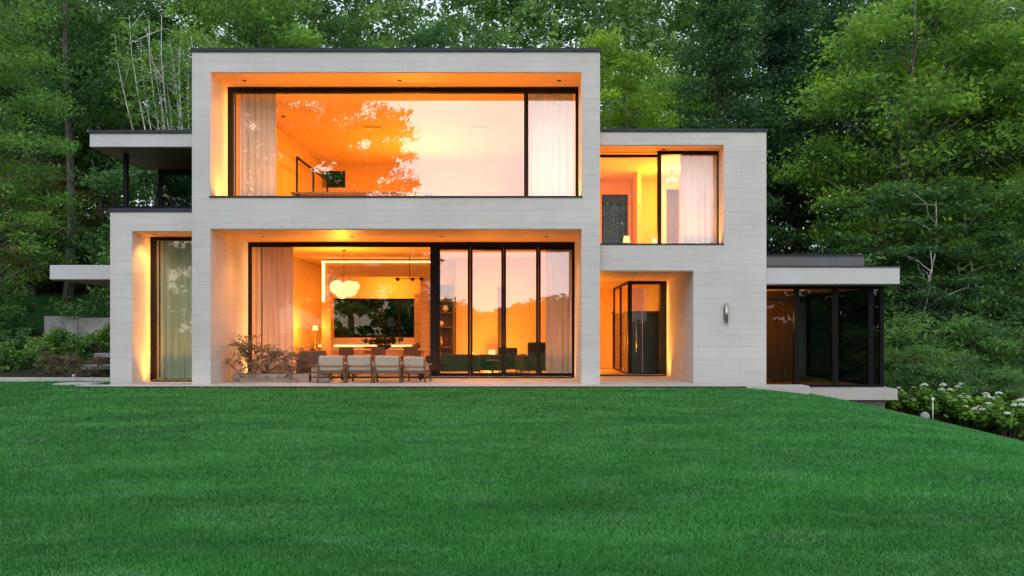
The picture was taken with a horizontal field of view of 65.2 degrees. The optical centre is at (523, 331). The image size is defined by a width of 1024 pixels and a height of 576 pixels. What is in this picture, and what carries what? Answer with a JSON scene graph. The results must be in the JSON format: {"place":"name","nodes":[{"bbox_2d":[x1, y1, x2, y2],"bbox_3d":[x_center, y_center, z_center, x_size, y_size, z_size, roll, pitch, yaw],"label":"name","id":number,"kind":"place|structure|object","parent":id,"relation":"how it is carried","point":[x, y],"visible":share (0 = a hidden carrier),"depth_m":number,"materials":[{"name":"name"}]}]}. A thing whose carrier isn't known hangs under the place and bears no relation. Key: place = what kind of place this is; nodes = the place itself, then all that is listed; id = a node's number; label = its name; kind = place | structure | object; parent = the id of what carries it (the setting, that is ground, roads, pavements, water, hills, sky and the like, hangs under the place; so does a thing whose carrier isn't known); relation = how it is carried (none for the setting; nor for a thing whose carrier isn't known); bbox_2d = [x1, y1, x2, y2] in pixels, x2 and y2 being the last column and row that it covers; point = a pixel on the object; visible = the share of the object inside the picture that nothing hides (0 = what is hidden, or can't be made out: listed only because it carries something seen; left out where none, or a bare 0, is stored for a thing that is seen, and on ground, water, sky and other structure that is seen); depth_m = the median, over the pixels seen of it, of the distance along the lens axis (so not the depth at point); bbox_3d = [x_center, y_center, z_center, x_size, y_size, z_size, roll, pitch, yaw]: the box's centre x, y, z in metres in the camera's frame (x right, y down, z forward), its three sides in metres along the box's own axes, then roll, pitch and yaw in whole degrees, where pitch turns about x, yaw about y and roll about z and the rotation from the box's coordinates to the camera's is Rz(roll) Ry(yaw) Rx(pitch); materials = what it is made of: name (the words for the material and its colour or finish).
{"place":"outdoors","nodes":[
{"label":"outdoors","id":0,"kind":"place"},
{"bbox_2d":[0,295,109,332],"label":"grass bank","id":1,"kind":"structure","parent":0,"point":[43,301],"depth_m":31.66,"materials":[{"name":"green plant"}]},
{"bbox_2d":[0,0,158,308],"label":"slender tree","id":2,"kind":"object","parent":1,"relation":"on","point":[76,46],"visible":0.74,"depth_m":31.97,"materials":[{"name":"green plant"}]},
{"bbox_2d":[102,4,233,205],"bbox_3d":[-13.816,-6.414,30.869,5.049,12.354,4.660,0,0,-11],"label":"birch tree","id":3,"kind":"object","parent":1,"relation":"on","point":[136,118],"visible":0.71,"depth_m":30.59,"materials":[{"name":"green plant"}]},
{"bbox_2d":[135,25,224,129],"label":"birch tree","id":4,"kind":"object","parent":1,"relation":"on","point":[172,66],"visible":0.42,"depth_m":31.23,"materials":[{"name":"green plant"}]},
{"bbox_2d":[0,377,109,381],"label":"path","id":5,"kind":"structure","parent":0,"point":[44,379],"depth_m":21.85,"materials":[{"name":"grey concrete"}]},
{"bbox_2d":[78,385,808,393],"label":"terrace paving","id":6,"kind":"structure","parent":0,"point":[802,389],"depth_m":19.62,"materials":[{"name":"grey concrete"}]},
{"bbox_2d":[0,269,1019,438],"bbox_3d":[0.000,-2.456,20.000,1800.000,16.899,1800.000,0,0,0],"label":"ground","id":7,"kind":"structure","parent":0,"point":[28,372],"depth_m":24.05,"materials":[{"name":"green plant"}]},
{"bbox_2d":[0,341,33,370],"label":"leafy plant","id":8,"kind":"object","parent":7,"relation":"on","point":[5,364],"visible":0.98,"depth_m":23.68,"materials":[{"name":"green plant"}]},
{"bbox_2d":[0,283,42,338],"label":"leafy shrub","id":9,"kind":"object","parent":7,"relation":"on","point":[20,307],"visible":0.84,"depth_m":27.72,"materials":[{"name":"green plant"}]},
{"bbox_2d":[14,341,58,367],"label":"leafy plant","id":10,"kind":"object","parent":7,"relation":"on","point":[45,346],"visible":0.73,"depth_m":23.96,"materials":[{"name":"green plant"}]},
{"bbox_2d":[21,327,65,357],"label":"leafy plant","id":11,"kind":"object","parent":7,"relation":"on","point":[52,336],"visible":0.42,"depth_m":25.01,"materials":[{"name":"green plant"}]},
{"bbox_2d":[0,0,98,288],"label":"broadleaf tree","id":12,"kind":"object","parent":7,"relation":"on","point":[19,60],"visible":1,"depth_m":27.87,"materials":[{"name":"green plant"}]},
{"bbox_2d":[0,156,109,296],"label":"understory tree","id":13,"kind":"object","parent":7,"relation":"on","point":[35,290],"visible":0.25,"depth_m":33.66,"materials":[{"name":"green plant"}]},
{"bbox_2d":[0,0,122,281],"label":"dense tree","id":14,"kind":"object","parent":7,"relation":"on","point":[7,91],"visible":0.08,"depth_m":36.20,"materials":[{"name":"green plant"}]},
{"bbox_2d":[1,26,139,288],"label":"dense tree","id":15,"kind":"object","parent":7,"relation":"on","point":[81,132],"visible":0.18,"depth_m":34.36,"materials":[{"name":"green plant"}]},
{"bbox_2d":[56,351,87,376],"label":"dry twiggy shrub","id":16,"kind":"object","parent":7,"relation":"on","point":[68,364],"visible":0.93,"depth_m":22.81,"materials":[{"name":"brown plant"}]},
{"bbox_2d":[58,332,94,359],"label":"leafy plant","id":17,"kind":"object","parent":7,"relation":"on","point":[78,345],"visible":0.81,"depth_m":24.87,"materials":[{"name":"green plant"}]},
{"bbox_2d":[44,316,109,336],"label":"retaining wall","id":18,"kind":"structure","parent":7,"relation":"on","point":[79,324],"depth_m":28.00,"materials":[{"name":"concrete"}]},
{"bbox_2d":[51,212,109,289],"bbox_3d":[-19.186,-3.345,35.102,4.044,3.799,4.071,0,0,26],"label":"leafy shrub","id":19,"kind":"object","parent":7,"relation":"on","point":[86,252],"visible":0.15,"depth_m":34.26,"materials":[{"name":"green plant"}]},
{"bbox_2d":[78,323,109,353],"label":"leafy plant","id":20,"kind":"object","parent":7,"relation":"on","point":[99,335],"visible":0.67,"depth_m":25.57,"materials":[{"name":"green plant"}]},
{"bbox_2d":[0,0,193,257],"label":"broadleaf tree","id":21,"kind":"object","parent":7,"relation":"on","point":[154,17],"visible":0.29,"depth_m":35.92,"materials":[{"name":"green plant"}]},
{"bbox_2d":[40,156,157,318],"bbox_3d":[-13.804,-3.437,29.686,7.109,7.338,7.882,0,0,-26],"label":"understory tree","id":22,"kind":"object","parent":7,"relation":"on","point":[110,181],"visible":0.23,"depth_m":27.99,"materials":[{"name":"green plant"}]},
{"bbox_2d":[113,0,329,129],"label":"broadleaf tree","id":23,"kind":"object","parent":7,"relation":"on","point":[215,9],"visible":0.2,"depth_m":37.27,"materials":[{"name":"green plant"}]},
{"bbox_2d":[240,0,379,186],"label":"broadleaf tree","id":24,"kind":"object","parent":7,"relation":"on","point":[328,28],"visible":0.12,"depth_m":43.04,"materials":[{"name":"green plant"}]},
{"bbox_2d":[334,300,389,335],"bbox_3d":[-7.974,-0.315,34.215,4.793,4.502,4.825,0,0,-8],"label":"leafy shrub","id":25,"kind":"object","parent":7,"relation":"on","point":[350,309],"visible":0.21,"depth_m":33.16,"materials":[{"name":"green plant"}]},
{"bbox_2d":[334,300,413,335],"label":"understory tree","id":26,"kind":"object","parent":7,"relation":"on","point":[380,327],"visible":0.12,"depth_m":34.36,"materials":[{"name":"green plant"}]},
{"bbox_2d":[338,300,413,335],"bbox_3d":[-5.224,-0.502,35.028,5.093,4.784,5.126,0,0,41],"label":"leafy shrub","id":27,"kind":"object","parent":7,"relation":"on","point":[407,324],"visible":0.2,"depth_m":34.05,"materials":[{"name":"green plant"}]},
{"bbox_2d":[73,386,745,388],"bbox_3d":[-2.785,1.511,19.458,16.370,0.378,0.036,0,0,0],"label":"lawn edging","id":28,"kind":"object","parent":7,"relation":"on","point":[412,386],"visible":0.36,"depth_m":19.44,"materials":[{"name":"concrete"}]},
{"bbox_2d":[383,7,510,47],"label":"broadleaf tree","id":29,"kind":"object","parent":7,"relation":"on","point":[420,37],"visible":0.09,"depth_m":41.80,"materials":[{"name":"green plant"}]},
{"bbox_2d":[50,48,901,407],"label":"modern house","id":30,"kind":"structure","parent":7,"relation":"on","point":[430,110],"depth_m":21.01,"materials":[{"name":"concrete"}]},
{"bbox_2d":[150,237,191,380],"bbox_3d":[-9.125,-0.616,21.350,1.645,3.827,0.100,0,0,0],"label":"window","id":31,"kind":"structure","parent":30,"relation":"in","point":[153,240],"depth_m":21.30,"materials":[{"name":"black metal"}]},
{"bbox_2d":[158,241,191,378],"bbox_3d":[-9.428,-0.621,21.623,1.029,3.802,0.106,0,0,0],"label":"curtain","id":32,"kind":"object","parent":30,"relation":"hanging from","point":[175,309],"visible":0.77,"depth_m":21.62,"materials":[{"name":"grey fabric"}]},
{"bbox_2d":[240,94,275,195],"bbox_3d":[-7.155,-4.926,21.553,1.091,3.072,0.106,0,0,0],"label":"curtain","id":33,"kind":"object","parent":30,"relation":"hanging from","point":[257,144],"visible":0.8,"depth_m":21.55,"materials":[{"name":"fabric"}]},
{"bbox_2d":[233,373,311,381],"bbox_3d":[-6.550,1.193,20.950,1.960,0.220,0.500,0,0,0],"label":"planter","id":34,"kind":"object","parent":30,"relation":"on","point":[299,377],"visible":0.76,"depth_m":20.70,"materials":[{"name":"grey concrete"}]},
{"bbox_2d":[223,334,274,381],"bbox_3d":[-7.117,0.823,20.931,1.279,1.541,1.277,0,0,45],"label":"dry twiggy shrub","id":35,"kind":"object","parent":34,"relation":"in","point":[243,348],"visible":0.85,"depth_m":20.83,"materials":[{"name":"brown plant"}]},
{"bbox_2d":[254,343,293,378],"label":"dry twiggy shrub","id":36,"kind":"object","parent":34,"relation":"in","point":[275,355],"visible":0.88,"depth_m":20.87,"materials":[{"name":"brown plant"}]},
{"bbox_2d":[276,346,312,382],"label":"dry twiggy shrub","id":37,"kind":"object","parent":34,"relation":"in","point":[298,357],"visible":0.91,"depth_m":20.86,"materials":[{"name":"brown plant"}]},
{"bbox_2d":[254,247,292,372],"bbox_3d":[-7.242,-0.631,23.153,1.232,3.822,0.106,0,0,0],"label":"curtain","id":38,"kind":"object","parent":30,"relation":"hanging from","point":[277,295],"visible":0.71,"depth_m":23.16,"materials":[{"name":"beige fabric"}]},
{"bbox_2d":[296,351,332,379],"bbox_3d":[-5.692,0.913,21.937,0.980,0.780,0.764,0,0,-29],"label":"armchair","id":39,"kind":"object","parent":30,"relation":"on","point":[312,358],"visible":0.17,"depth_m":22.06,"materials":[{"name":"brown fabric"}]},
{"bbox_2d":[317,356,345,382],"bbox_3d":[-4.956,0.954,20.691,0.720,0.703,0.685,0,0,-6],"label":"terrace chair","id":40,"kind":"object","parent":30,"relation":"on","point":[331,364],"visible":0.91,"depth_m":20.40,"materials":[{"name":"grey fabric"}]},
{"bbox_2d":[248,242,431,375],"bbox_3d":[-5.262,-0.627,22.800,5.296,3.849,0.140,0,0,0],"label":"window","id":41,"kind":"structure","parent":30,"relation":"in","point":[250,244],"depth_m":22.73,"materials":[{"name":"black metal"}]},
{"bbox_2d":[330,250,359,298],"bbox_3d":[-5.607,-1.790,25.007,0.865,1.520,0.639,0,0,-27],"label":"pendant lamp","id":42,"kind":"object","parent":30,"relation":"hanging from","point":[340,289],"visible":1,"depth_m":24.82,"materials":[{"name":"white glass"}]},
{"bbox_2d":[346,355,376,382],"bbox_3d":[-4.205,0.954,20.771,0.720,0.703,0.685,0,0,4],"label":"terrace chair","id":43,"kind":"object","parent":30,"relation":"on","point":[358,364],"visible":0.83,"depth_m":20.48,"materials":[{"name":"grey fabric"}]},
{"bbox_2d":[291,192,434,195],"bbox_3d":[-4.800,-3.762,24.000,4.200,0.760,0.700,0,0,0],"label":"long desk","id":44,"kind":"object","parent":30,"relation":"on","point":[362,193],"visible":0.54,"depth_m":23.70,"materials":[{"name":"white wood"}]},
{"bbox_2d":[314,343,417,367],"bbox_3d":[-5.800,0.850,29.685,3.700,0.900,1.070,0,0,0],"label":"kitchen counter","id":45,"kind":"object","parent":30,"relation":"on","point":[362,345],"visible":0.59,"depth_m":29.20,"materials":[{"name":"white wood"}]},
{"bbox_2d":[334,299,413,337],"bbox_3d":[-5.895,-0.540,31.100,3.410,1.520,0.100,0,0,0],"label":"window","id":46,"kind":"structure","parent":30,"relation":"in","point":[399,300],"depth_m":31.05,"materials":[{"name":"black metal"}]},
{"bbox_2d":[321,261,429,361],"bbox_3d":[-5.140,-0.583,28.020,3.780,3.755,0.560,0,0,0],"label":"kitchen portal","id":47,"kind":"object","parent":30,"relation":"on","point":[330,271],"visible":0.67,"depth_m":27.80,"materials":[{"name":"brown wood"}]},
{"bbox_2d":[373,356,402,382],"bbox_3d":[-3.505,0.954,20.671,0.720,0.703,0.685,0,0,-3],"label":"terrace chair","id":48,"kind":"object","parent":30,"relation":"on","point":[387,364],"visible":0.94,"depth_m":20.39,"materials":[{"name":"beige fabric"}]},
{"bbox_2d":[228,87,577,195],"bbox_3d":[-3.207,-4.917,21.220,9.287,3.109,0.120,0,0,0],"label":"window","id":49,"kind":"structure","parent":30,"relation":"in","point":[231,90],"depth_m":21.16,"materials":[{"name":"black metal"}]},
{"bbox_2d":[402,357,431,382],"bbox_3d":[-2.806,0.971,20.895,0.648,0.668,0.616,0,0,9],"label":"terrace chair","id":50,"kind":"object","parent":30,"relation":"on","point":[415,365],"visible":0.99,"depth_m":20.65,"materials":[{"name":"grey fabric"}]},
{"bbox_2d":[440,284,454,353],"bbox_3d":[-2.780,-0.175,27.800,0.720,2.950,0.400,0,0,0],"label":"bookshelf","id":51,"kind":"object","parent":30,"relation":"on","point":[447,328],"visible":0.48,"depth_m":27.96,"materials":[{"name":"brown wood"}]},
{"bbox_2d":[330,376,571,377],"bbox_3d":[-3.200,1.275,22.550,9.100,0.050,0.070,0,0,0],"label":"door track","id":52,"kind":"object","parent":30,"relation":"on","point":[462,376],"visible":0.64,"depth_m":22.52,"materials":[{"name":"metal"}]},
{"bbox_2d":[426,354,480,372],"bbox_3d":[-2.150,0.987,24.570,1.640,0.620,0.900,0,0,0],"label":"sofa","id":53,"kind":"object","parent":30,"relation":"on","point":[453,362],"visible":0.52,"depth_m":24.14,"materials":[{"name":"fabric"}]},
{"bbox_2d":[438,247,469,375],"bbox_3d":[-1.995,-0.565,22.775,0.915,3.710,0.050,0,0,0],"label":"sliding door","id":54,"kind":"structure","parent":30,"relation":"in","point":[439,248],"depth_m":22.75,"materials":[{"name":"black metal"}]},
{"bbox_2d":[470,247,503,375],"bbox_3d":[-1.057,-0.565,22.804,0.949,3.710,0.102,0,0,0],"label":"sliding door","id":55,"kind":"structure","parent":30,"relation":"in","point":[471,248],"depth_m":22.80,"materials":[{"name":"black metal"}]},
{"bbox_2d":[474,354,510,372],"bbox_3d":[-1.015,0.997,25.174,0.890,0.600,0.900,0,0,30],"label":"armchair","id":56,"kind":"object","parent":30,"relation":"on","point":[486,365],"visible":0.56,"depth_m":24.78,"materials":[{"name":"fabric"}]},
{"bbox_2d":[504,247,537,375],"bbox_3d":[-0.085,-0.565,22.749,0.983,3.710,0.102,0,0,0],"label":"sliding door","id":57,"kind":"structure","parent":30,"relation":"in","point":[505,248],"depth_m":22.75,"materials":[{"name":"black metal"}]},
{"bbox_2d":[515,342,545,372],"bbox_3d":[0.360,0.807,24.972,1.090,0.980,0.900,0,0,-20],"label":"armchair","id":58,"kind":"object","parent":30,"relation":"on","point":[525,362],"visible":0.67,"depth_m":24.53,"materials":[{"name":"fabric"}]},
{"bbox_2d":[529,94,572,195],"bbox_3d":[0.720,-4.926,21.503,1.282,3.072,0.106,0,0,0],"label":"curtain","id":59,"kind":"object","parent":30,"relation":"hanging from","point":[550,144],"visible":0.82,"depth_m":21.50,"materials":[{"name":"fabric"}]},
{"bbox_2d":[538,247,573,376],"bbox_3d":[0.921,-0.565,22.830,1.017,3.710,0.050,0,0,0],"label":"sliding door","id":60,"kind":"structure","parent":30,"relation":"in","point":[539,248],"depth_m":22.80,"materials":[{"name":"black metal"}]},
{"bbox_2d":[546,250,571,372],"bbox_3d":[1.028,-0.631,23.153,0.908,3.822,0.106,0,0,0],"label":"curtain","id":61,"kind":"object","parent":30,"relation":"hanging from","point":[558,311],"visible":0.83,"depth_m":23.15,"materials":[{"name":"white fabric"}]},
{"bbox_2d":[613,281,627,373],"bbox_3d":[3.160,-0.115,26.145,0.060,2.829,3.870,0,0,0],"label":"window","id":62,"kind":"structure","parent":30,"relation":"in","point":[626,283],"depth_m":26.10,"materials":[{"name":"black metal"}]},
{"bbox_2d":[624,311,658,372],"bbox_3d":[3.745,0.319,25.510,1.070,1.960,0.480,0,0,0],"label":"hall cabinet","id":63,"kind":"object","parent":30,"relation":"on","point":[645,357],"visible":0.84,"depth_m":25.28,"materials":[{"name":"brown paint"}]},
{"bbox_2d":[628,281,666,373],"bbox_3d":[3.714,-0.115,24.118,1.162,2.829,0.163,0,0,0],"label":"entrance door","id":64,"kind":"structure","parent":30,"relation":"in","point":[663,284],"depth_m":24.10,"materials":[{"name":"black metal"}]},
{"bbox_2d":[657,151,718,242],"bbox_3d":[4.295,-3.484,20.900,1.626,2.468,0.100,0,0,0],"label":"window","id":65,"kind":"structure","parent":30,"relation":"in","point":[659,153],"depth_m":20.85,"materials":[{"name":"black metal"}]},
{"bbox_2d":[680,155,714,242],"bbox_3d":[4.610,-3.476,21.203,1.050,2.452,0.106,0,0,0],"label":"curtain","id":66,"kind":"object","parent":30,"relation":"hanging from","point":[697,198],"visible":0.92,"depth_m":21.20,"materials":[{"name":"fabric"}]},
{"bbox_2d":[766,286,883,386],"bbox_3d":[7.847,0.116,21.260,3.385,2.688,0.120,0,0,0],"label":"window","id":67,"kind":"structure","parent":30,"relation":"in","point":[834,289],"depth_m":21.20,"materials":[{"name":"black metal"}]},
{"bbox_2d":[807,289,877,384],"bbox_3d":[9.490,0.116,24.015,0.100,2.688,5.370,0,0,0],"label":"window","id":68,"kind":"structure","parent":30,"relation":"in","point":[840,378],"depth_m":23.94,"materials":[{"name":"black metal"}]},
{"bbox_2d":[0,0,1023,339],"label":"distant forest","id":69,"kind":"object","parent":7,"relation":"on","point":[528,22],"visible":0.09,"depth_m":51.94,"materials":[{"name":"green plant"}]},
{"bbox_2d":[603,202,625,365],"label":"understory tree","id":70,"kind":"object","parent":7,"relation":"on","point":[615,228],"visible":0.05,"depth_m":32.42,"materials":[{"name":"green plant"}]},
{"bbox_2d":[576,23,687,241],"bbox_3d":[3.768,-5.640,34.976,7.777,14.300,8.325,0,0,-25],"label":"broadleaf tree","id":71,"kind":"object","parent":7,"relation":"on","point":[625,115],"visible":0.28,"depth_m":33.91,"materials":[{"name":"green plant"}]},
{"bbox_2d":[600,69,748,220],"bbox_3d":[7.331,-5.684,39.057,8.658,13.711,9.186,0,0,14],"label":"broadleaf tree","id":72,"kind":"object","parent":7,"relation":"on","point":[661,85],"visible":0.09,"depth_m":37.54,"materials":[{"name":"green plant"}]},
{"bbox_2d":[658,0,829,353],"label":"dense tree","id":73,"kind":"object","parent":7,"relation":"on","point":[723,59],"visible":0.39,"depth_m":36.31,"materials":[{"name":"green plant"}]},
{"bbox_2d":[718,0,874,354],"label":"dense tree","id":74,"kind":"object","parent":7,"relation":"on","point":[789,25],"visible":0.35,"depth_m":38.03,"materials":[{"name":"green plant"}]},
{"bbox_2d":[792,239,904,378],"bbox_3d":[12.396,-0.256,32.305,6.770,6.989,7.507,0,0,-34],"label":"understory tree","id":75,"kind":"object","parent":7,"relation":"on","point":[823,328],"visible":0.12,"depth_m":31.71,"materials":[{"name":"green plant"}]},
{"bbox_2d":[743,0,957,351],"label":"broadleaf tree","id":76,"kind":"object","parent":7,"relation":"on","point":[830,25],"visible":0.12,"depth_m":40.78,"materials":[{"name":"green plant"}]},
{"bbox_2d":[808,195,973,371],"bbox_3d":[13.237,-1.012,30.923,7.438,8.535,7.383,0,0,38],"label":"spreading tree","id":77,"kind":"object","parent":7,"relation":"on","point":[856,318],"visible":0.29,"depth_m":30.33,"materials":[{"name":"green plant"}]},
{"bbox_2d":[766,0,1023,306],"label":"broadleaf tree","id":78,"kind":"object","parent":7,"relation":"on","point":[936,95],"visible":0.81,"depth_m":31.29,"materials":[{"name":"green plant"}]},
{"bbox_2d":[810,319,981,414],"bbox_3d":[12.585,1.494,27.924,5.873,3.924,6.723,0,0,9],"label":"spreading yew bush","id":79,"kind":"object","parent":7,"relation":"on","point":[855,372],"visible":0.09,"depth_m":27.27,"materials":[{"name":"green plant"}]},
{"bbox_2d":[885,386,921,412],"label":"flowering shrub","id":80,"kind":"object","parent":7,"relation":"on","point":[898,405],"visible":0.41,"depth_m":21.96,"materials":[{"name":"green plant"}]},
{"bbox_2d":[822,179,997,343],"bbox_3d":[13.121,-0.984,29.245,6.718,8.800,5.499,0,0,-19],"label":"young tree","id":81,"kind":"object","parent":7,"relation":"on","point":[884,193],"visible":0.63,"depth_m":28.32,"materials":[{"name":"green plant"}]},
{"bbox_2d":[841,342,991,420],"bbox_3d":[11.140,1.606,23.392,4.482,2.616,3.915,0,0,31],"label":"spreading yew bush","id":82,"kind":"object","parent":7,"relation":"on","point":[907,379],"visible":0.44,"depth_m":22.97,"materials":[{"name":"green plant"}]},
{"bbox_2d":[844,270,989,409],"bbox_3d":[13.933,0.629,28.564,5.552,5.731,6.156,0,0,45],"label":"understory tree","id":83,"kind":"object","parent":7,"relation":"on","point":[941,305],"visible":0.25,"depth_m":27.61,"materials":[{"name":"green plant"}]},
{"bbox_2d":[820,309,1023,440],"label":"spreading yew bush","id":84,"kind":"object","parent":7,"relation":"on","point":[994,340],"visible":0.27,"depth_m":25.32,"materials":[{"name":"green plant"}]},
{"bbox_2d":[891,391,959,418],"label":"flowering shrub","id":85,"kind":"object","parent":7,"relation":"on","point":[950,399],"visible":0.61,"depth_m":21.74,"materials":[{"name":"green plant"}]},
{"bbox_2d":[830,1,1023,348],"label":"broadleaf tree","id":86,"kind":"object","parent":7,"relation":"on","point":[1017,158],"visible":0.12,"depth_m":36.66,"materials":[{"name":"green plant"}]},
{"bbox_2d":[862,241,994,353],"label":"young tree","id":87,"kind":"object","parent":7,"relation":"on","point":[930,249],"visible":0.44,"depth_m":27.57,"materials":[{"name":"green plant"}]},
{"bbox_2d":[860,177,1023,348],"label":"young tree","id":88,"kind":"object","parent":7,"relation":"on","point":[958,185],"visible":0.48,"depth_m":28.42,"materials":[{"name":"green plant"}]},
{"bbox_2d":[907,382,980,424],"bbox_3d":[11.617,2.046,22.042,1.938,1.320,1.618,0,0,1],"label":"flowering shrub","id":89,"kind":"object","parent":7,"relation":"on","point":[948,391],"visible":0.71,"depth_m":21.75,"materials":[{"name":"green plant"}]},
{"bbox_2d":[884,205,1023,357],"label":"spreading tree","id":90,"kind":"object","parent":7,"relation":"on","point":[965,236],"visible":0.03,"depth_m":33.28,"materials":[{"name":"green plant"}]},
{"bbox_2d":[885,348,1023,431],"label":"spreading yew bush","id":91,"kind":"object","parent":7,"relation":"on","point":[995,387],"visible":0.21,"depth_m":23.68,"materials":[{"name":"green plant"}]},
{"bbox_2d":[893,15,1023,356],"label":"broadleaf tree","id":92,"kind":"object","parent":7,"relation":"on","point":[1019,174],"visible":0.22,"depth_m":31.13,"materials":[{"name":"green plant"}]},
{"bbox_2d":[921,231,1023,367],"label":"young tree","id":93,"kind":"object","parent":7,"relation":"on","point":[971,246],"visible":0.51,"depth_m":27.87,"materials":[{"name":"green plant"}]},
{"bbox_2d":[930,395,1017,430],"bbox_3d":[11.914,2.243,21.472,2.270,1.060,1.468,0,0,25],"label":"flowering shrub","id":94,"kind":"object","parent":7,"relation":"on","point":[976,415],"visible":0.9,"depth_m":21.19,"materials":[{"name":"green plant"}]},
{"bbox_2d":[934,280,1023,435],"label":"understory tree","id":95,"kind":"object","parent":7,"relation":"on","point":[995,310],"visible":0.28,"depth_m":27.18,"materials":[{"name":"green plant"}]},
{"bbox_2d":[941,364,1023,439],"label":"spreading yew bush","id":96,"kind":"object","parent":7,"relation":"on","point":[1009,379],"visible":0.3,"depth_m":22.82,"materials":[{"name":"green plant"}]},
{"bbox_2d":[942,348,1023,440],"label":"spreading yew bush","id":97,"kind":"object","parent":7,"relation":"on","point":[1009,358],"visible":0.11,"depth_m":25.88,"materials":[{"name":"green plant"}]},
{"bbox_2d":[957,403,1023,440],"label":"flowering shrub","id":98,"kind":"object","parent":7,"relation":"on","point":[1018,416],"visible":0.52,"depth_m":21.09,"materials":[{"name":"green plant"}]},
{"bbox_2d":[971,390,1023,435],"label":"flowering shrub","id":99,"kind":"object","parent":7,"relation":"on","point":[979,400],"visible":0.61,"depth_m":21.57,"materials":[{"name":"green plant"}]},
{"bbox_2d":[3,0,1018,299],"label":"sky","id":100,"kind":"structure","parent":0,"point":[438,5],"materials":[{"name":"white"}]},
{"bbox_2d":[0,380,1023,575],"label":"grass","id":101,"kind":"structure","parent":0,"point":[126,499],"depth_m":7.81,"materials":[{"name":"green plant"}]},
{"bbox_2d":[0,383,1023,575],"bbox_3d":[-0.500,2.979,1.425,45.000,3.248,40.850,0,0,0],"label":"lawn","id":102,"kind":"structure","parent":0,"point":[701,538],"depth_m":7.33,"materials":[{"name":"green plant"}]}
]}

